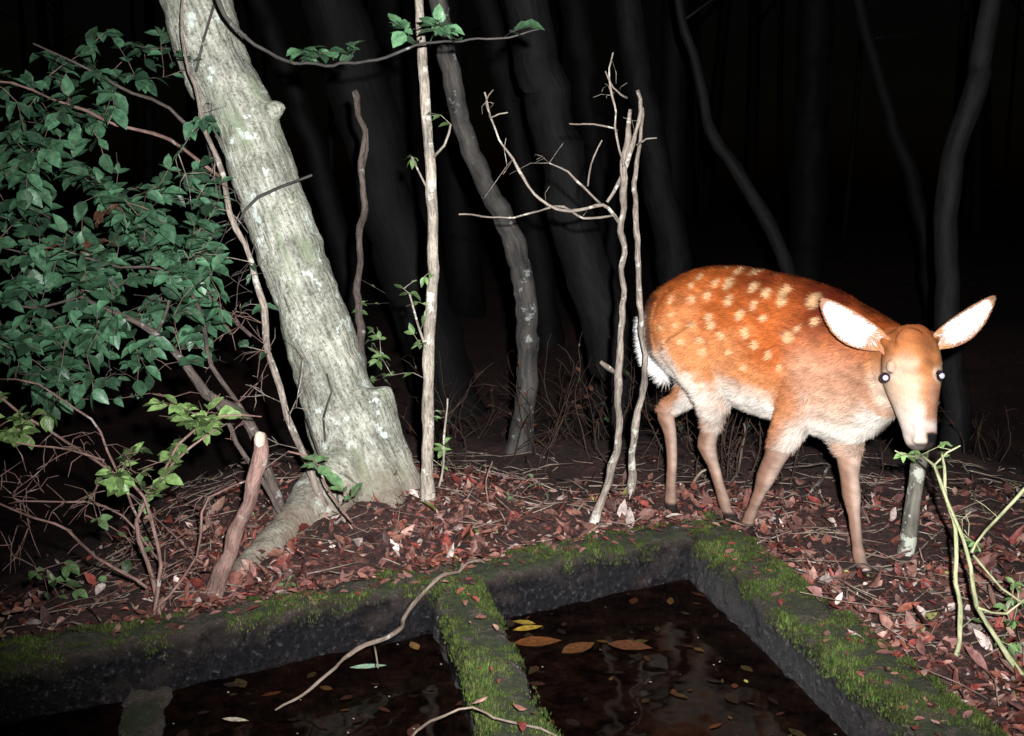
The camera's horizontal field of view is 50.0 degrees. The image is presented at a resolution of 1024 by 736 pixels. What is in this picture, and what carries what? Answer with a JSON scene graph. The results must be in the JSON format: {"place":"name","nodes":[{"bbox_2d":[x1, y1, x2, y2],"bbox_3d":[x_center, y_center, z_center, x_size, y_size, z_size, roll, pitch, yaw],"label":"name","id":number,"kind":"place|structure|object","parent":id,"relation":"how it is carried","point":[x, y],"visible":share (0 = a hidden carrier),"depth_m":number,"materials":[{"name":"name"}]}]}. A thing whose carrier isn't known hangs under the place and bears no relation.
{"place":"outdoors","nodes":[
{"label":"outdoors","id":0,"kind":"place"},
{"bbox_2d":[0,186,1023,735],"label":"ground","id":1,"kind":"structure","parent":0,"point":[876,268],"depth_m":7.37,"materials":[{"name":"soil"}]},
{"bbox_2d":[0,26,287,614],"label":"hazel shrub","id":2,"kind":"object","parent":1,"relation":"on","point":[150,231],"visible":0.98,"depth_m":2.98,"materials":[{"name":"green plant"}]},
{"bbox_2d":[205,431,268,596],"bbox_3d":[-0.680,0.401,2.659,0.215,0.485,0.062,-7,12,-36],"label":"cut stem","id":3,"kind":"object","parent":1,"relation":"on","point":[222,568],"visible":0.89,"depth_m":2.65,"materials":[{"name":"brown plant"}]},
{"bbox_2d":[172,0,328,506],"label":"climbing sapling","id":4,"kind":"object","parent":1,"relation":"on","point":[202,123],"visible":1,"depth_m":3.03,"materials":[{"name":"brown plant"}]},
{"bbox_2d":[278,574,295,587],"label":"seedling","id":5,"kind":"object","parent":1,"relation":"on","point":[287,584],"visible":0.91,"depth_m":2.65,"materials":[{"name":"green plant"}]},
{"bbox_2d":[159,0,419,590],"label":"hornbeam tree","id":6,"kind":"object","parent":1,"relation":"on","point":[355,435],"visible":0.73,"depth_m":3.20,"materials":[{"name":"grey plant"}]},
{"bbox_2d":[215,0,544,67],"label":"leafy branch","id":7,"kind":"object","parent":6,"relation":"attached to","point":[398,38],"visible":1,"depth_m":2.81,"materials":[{"name":"green plant"}]},
{"bbox_2d":[248,0,376,376],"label":"forest tree","id":8,"kind":"object","parent":1,"relation":"on","point":[340,241],"visible":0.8,"depth_m":7.80,"materials":[{"name":"black plant"}]},
{"bbox_2d":[287,451,362,522],"bbox_3d":[-0.472,0.308,2.808,0.173,0.207,0.108,3,10,17],"label":"seedling","id":9,"kind":"object","parent":1,"relation":"on","point":[335,479],"visible":1,"depth_m":2.81,"materials":[{"name":"green plant"}]},
{"bbox_2d":[351,90,390,385],"bbox_3d":[-0.458,-0.195,3.596,0.127,1.401,0.106,0,10,0],"label":"dead sapling","id":10,"kind":"object","parent":1,"relation":"on","point":[358,311],"visible":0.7,"depth_m":3.56,"materials":[{"name":"grey wood"}]},
{"bbox_2d":[301,0,488,418],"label":"forest tree","id":11,"kind":"object","parent":1,"relation":"on","point":[395,228],"visible":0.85,"depth_m":6.00,"materials":[{"name":"black plant"}]},
{"bbox_2d":[369,0,444,276],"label":"forest tree","id":12,"kind":"object","parent":1,"relation":"on","point":[401,72],"visible":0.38,"depth_m":10.53,"materials":[{"name":"black plant"}]},
{"bbox_2d":[367,0,451,502],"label":"sapling","id":13,"kind":"object","parent":1,"relation":"on","point":[427,484],"visible":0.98,"depth_m":3.17,"materials":[{"name":"beige plant"}]},
{"bbox_2d":[429,0,538,453],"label":"curved tree","id":14,"kind":"object","parent":1,"relation":"on","point":[510,232],"visible":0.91,"depth_m":4.14,"materials":[{"name":"grey plant"}]},
{"bbox_2d":[0,513,1007,735],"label":"concrete basin","id":15,"kind":"object","parent":1,"relation":"on","point":[147,669],"visible":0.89,"depth_m":2.46,"materials":[{"name":"green concrete"}]},
{"bbox_2d":[0,579,852,735],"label":"water","id":16,"kind":"structure","parent":15,"relation":"in","point":[417,686],"depth_m":2.41,"materials":[{"name":"black liquid"}]},
{"bbox_2d":[20,592,835,735],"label":"floating leaves","id":17,"kind":"object","parent":16,"relation":"on","point":[530,639],"visible":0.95,"depth_m":2.52,"materials":[{"name":"brown plant"}]},
{"bbox_2d":[411,706,551,735],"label":"fallen branch","id":18,"kind":"object","parent":15,"relation":"on","point":[463,708],"visible":0.96,"depth_m":2.00,"materials":[{"name":"brown wood"}]},
{"bbox_2d":[0,393,1023,735],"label":"leaf litter","id":19,"kind":"object","parent":1,"relation":"on","point":[648,511],"visible":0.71,"depth_m":2.92,"materials":[{"name":"brown plant"}]},
{"bbox_2d":[0,0,1023,352],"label":"distant trees","id":20,"kind":"object","parent":1,"relation":"on","point":[462,252],"visible":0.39,"depth_m":16.38,"materials":[{"name":"black plant"}]},
{"bbox_2d":[0,450,1023,710],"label":"fallen twigs","id":21,"kind":"object","parent":1,"relation":"on","point":[554,502],"depth_m":3.11,"materials":[{"name":"brown wood"}]},
{"bbox_2d":[485,461,547,506],"bbox_3d":[0.024,0.341,3.258,0.230,0.162,0.084,-5,11,-27],"label":"seedling","id":22,"kind":"object","parent":1,"relation":"on","point":[508,496],"visible":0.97,"depth_m":3.22,"materials":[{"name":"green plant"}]},
{"bbox_2d":[471,0,564,347],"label":"forest tree","id":23,"kind":"object","parent":1,"relation":"on","point":[507,90],"visible":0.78,"depth_m":8.29,"materials":[{"name":"black plant"}]},
{"bbox_2d":[459,52,656,523],"bbox_3d":[0.160,-0.187,3.132,0.616,1.387,0.203,-4,11,-23],"label":"forked dead sapling","id":24,"kind":"object","parent":1,"relation":"on","point":[622,183],"visible":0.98,"depth_m":3.17,"materials":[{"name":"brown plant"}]},
{"bbox_2d":[504,0,647,433],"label":"forest tree","id":25,"kind":"object","parent":1,"relation":"on","point":[592,283],"visible":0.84,"depth_m":5.46,"materials":[{"name":"black plant"}]},
{"bbox_2d":[559,0,632,316],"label":"forest tree","id":26,"kind":"object","parent":1,"relation":"on","point":[579,47],"visible":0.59,"depth_m":9.19,"materials":[{"name":"black plant"}]},
{"bbox_2d":[614,0,691,376],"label":"forest tree","id":27,"kind":"object","parent":1,"relation":"on","point":[673,257],"visible":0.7,"depth_m":7.27,"materials":[{"name":"black plant"}]},
{"bbox_2d":[690,468,708,484],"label":"fallen branch","id":28,"kind":"object","parent":1,"relation":"on","point":[699,474],"visible":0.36,"depth_m":3.61,"materials":[{"name":"beige wood"}]},
{"bbox_2d":[397,333,1023,488],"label":"undergrowth","id":29,"kind":"object","parent":1,"relation":"on","point":[681,427],"visible":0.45,"depth_m":4.25,"materials":[{"name":"brown plant"}]},
{"bbox_2d":[674,0,796,276],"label":"forest tree","id":30,"kind":"object","parent":1,"relation":"on","point":[760,209],"visible":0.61,"depth_m":6.36,"materials":[{"name":"grey plant"}]},
{"bbox_2d":[727,423,745,485],"bbox_3d":[0.728,0.307,3.646,0.162,0.229,0.035,-8,13,-39],"label":"fallen branch","id":31,"kind":"object","parent":1,"relation":"on","point":[739,464],"visible":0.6,"depth_m":3.67,"materials":[{"name":"wood"}]},
{"bbox_2d":[757,521,776,531],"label":"fallen branch","id":32,"kind":"object","parent":1,"relation":"on","point":[768,526],"visible":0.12,"depth_m":3.21,"materials":[{"name":"wood"}]},
{"bbox_2d":[761,554,801,565],"bbox_3d":[0.692,0.505,2.868,0.015,0.038,0.164,-5,11,-29],"label":"fallen branch","id":33,"kind":"object","parent":1,"relation":"on","point":[785,559],"visible":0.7,"depth_m":2.83,"materials":[{"name":"wood"}]},
{"bbox_2d":[783,462,830,495],"bbox_3d":[0.937,0.397,3.540,0.157,0.143,0.329,3,10,19],"label":"fallen branch","id":34,"kind":"object","parent":1,"relation":"on","point":[822,478],"visible":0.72,"depth_m":3.58,"materials":[{"name":"wood"}]},
{"bbox_2d":[788,0,834,284],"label":"forest tree","id":35,"kind":"object","parent":1,"relation":"on","point":[808,202],"visible":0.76,"depth_m":11.62,"materials":[{"name":"black plant"}]},
{"bbox_2d":[632,265,995,575],"bbox_3d":[0.751,0.112,3.139,0.359,0.796,1.126,-7,12,-35],"label":"sika deer","id":36,"kind":"object","parent":1,"relation":"on","point":[796,360],"visible":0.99,"depth_m":2.97},
{"bbox_2d":[833,563,878,572],"bbox_3d":[0.893,0.523,2.858,0.122,0.029,0.021,0,10,0],"label":"fallen branch","id":37,"kind":"object","parent":1,"relation":"on","point":[875,568],"visible":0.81,"depth_m":2.86,"materials":[{"name":"wood"}]},
{"bbox_2d":[865,522,885,528],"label":"fallen branch","id":38,"kind":"object","parent":1,"relation":"on","point":[871,526],"visible":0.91,"depth_m":3.12,"materials":[{"name":"wood"}]},
{"bbox_2d":[865,549,911,558],"bbox_3d":[0.999,0.491,2.929,0.139,0.047,0.015,8,12,39],"label":"fallen branch","id":39,"kind":"object","parent":1,"relation":"on","point":[888,556],"visible":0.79,"depth_m":2.92,"materials":[{"name":"wood"}]},
{"bbox_2d":[896,449,929,556],"bbox_3d":[1.105,0.373,3.027,0.056,0.470,0.195,6,12,33],"label":"snag","id":40,"kind":"object","parent":1,"relation":"on","point":[910,524],"visible":0.52,"depth_m":3.02,"materials":[{"name":"grey plant"}]},
{"bbox_2d":[851,0,979,331],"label":"forest tree","id":41,"kind":"object","parent":1,"relation":"on","point":[919,212],"visible":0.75,"depth_m":8.79,"materials":[{"name":"black plant"}]},
{"bbox_2d":[894,441,1023,674],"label":"browse shrub","id":42,"kind":"object","parent":1,"relation":"on","point":[1013,649],"visible":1,"depth_m":2.40,"materials":[{"name":"green plant"}]},
{"bbox_2d":[933,0,1002,454],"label":"forest tree","id":43,"kind":"object","parent":1,"relation":"on","point":[956,397],"visible":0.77,"depth_m":4.93,"materials":[{"name":"black plant"}]},
{"bbox_2d":[1003,516,1023,522],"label":"fallen branch","id":44,"kind":"object","parent":1,"relation":"on","point":[1017,518],"visible":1,"depth_m":3.20,"materials":[{"name":"wood"}]},
{"bbox_2d":[0,0,1023,192],"label":"sky","id":45,"kind":"structure","parent":0,"point":[920,69],"materials":[{"name":"black"}]}
]}

